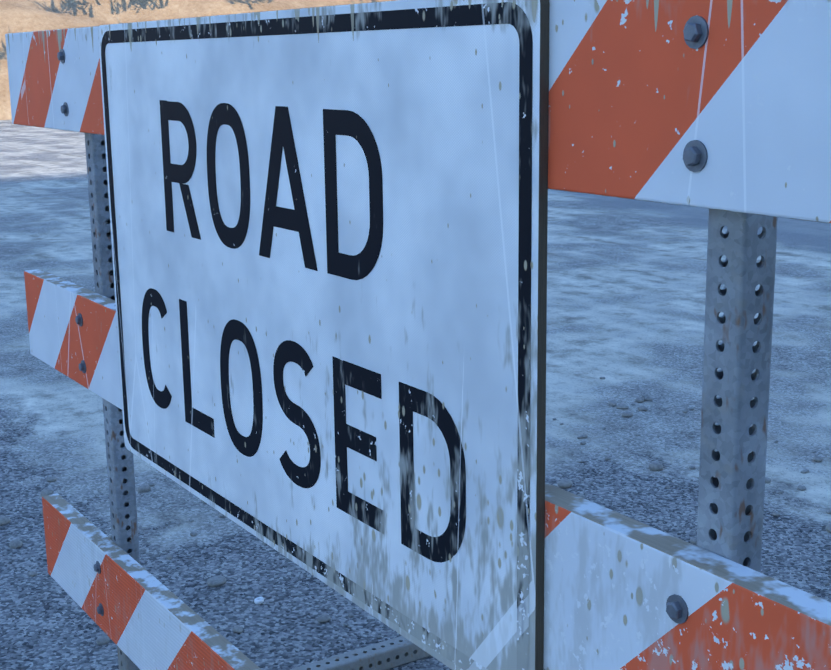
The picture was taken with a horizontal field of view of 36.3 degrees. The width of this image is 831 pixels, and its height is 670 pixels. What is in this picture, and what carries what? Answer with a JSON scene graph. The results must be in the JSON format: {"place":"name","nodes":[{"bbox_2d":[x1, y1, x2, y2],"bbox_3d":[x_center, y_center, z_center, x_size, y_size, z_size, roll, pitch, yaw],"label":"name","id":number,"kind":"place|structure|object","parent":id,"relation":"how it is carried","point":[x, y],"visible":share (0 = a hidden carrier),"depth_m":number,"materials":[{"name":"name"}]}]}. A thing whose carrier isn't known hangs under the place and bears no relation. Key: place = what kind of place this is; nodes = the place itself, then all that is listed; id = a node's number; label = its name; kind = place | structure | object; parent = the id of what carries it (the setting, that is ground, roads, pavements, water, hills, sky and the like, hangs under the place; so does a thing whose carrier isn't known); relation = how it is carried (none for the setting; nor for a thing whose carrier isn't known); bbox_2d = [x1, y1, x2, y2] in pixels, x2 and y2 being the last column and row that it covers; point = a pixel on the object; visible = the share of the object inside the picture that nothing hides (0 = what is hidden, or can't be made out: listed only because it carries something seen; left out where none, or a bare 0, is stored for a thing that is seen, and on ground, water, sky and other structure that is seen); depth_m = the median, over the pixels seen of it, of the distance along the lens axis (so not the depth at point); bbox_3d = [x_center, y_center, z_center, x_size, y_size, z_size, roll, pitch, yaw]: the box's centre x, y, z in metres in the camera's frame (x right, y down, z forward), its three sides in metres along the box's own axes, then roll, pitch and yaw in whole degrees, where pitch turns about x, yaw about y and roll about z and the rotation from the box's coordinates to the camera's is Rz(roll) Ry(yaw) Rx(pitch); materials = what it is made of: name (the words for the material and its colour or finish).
{"place":"outdoors","nodes":[
{"label":"outdoors","id":0,"kind":"place"},
{"bbox_2d":[0,0,394,119],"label":"hillside","id":1,"kind":"structure","parent":0,"point":[17,16],"depth_m":38.78,"materials":[{"name":"beige soil"}]},
{"bbox_2d":[0,120,830,669],"bbox_3d":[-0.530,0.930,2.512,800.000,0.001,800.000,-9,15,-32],"label":"ground","id":2,"kind":"structure","parent":0,"point":[626,298],"depth_m":5.10,"materials":[{"name":"grey gravel"}]},
{"bbox_2d":[254,597,263,603],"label":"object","id":3,"kind":"object","parent":2,"relation":"on","point":[258,600],"visible":0.98,"depth_m":3.43,"materials":[{"name":"white stone"}]},
{"bbox_2d":[0,377,830,669],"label":"ground pebbles","id":4,"kind":"object","parent":2,"relation":"on","point":[216,581],"visible":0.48,"depth_m":4.27,"materials":[{"name":"stone"}]},
{"bbox_2d":[5,0,830,669],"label":"road barricade","id":5,"kind":"object","parent":2,"relation":"on","point":[303,324],"visible":1,"depth_m":1.46,"materials":[{"name":"white metal"}]}
]}

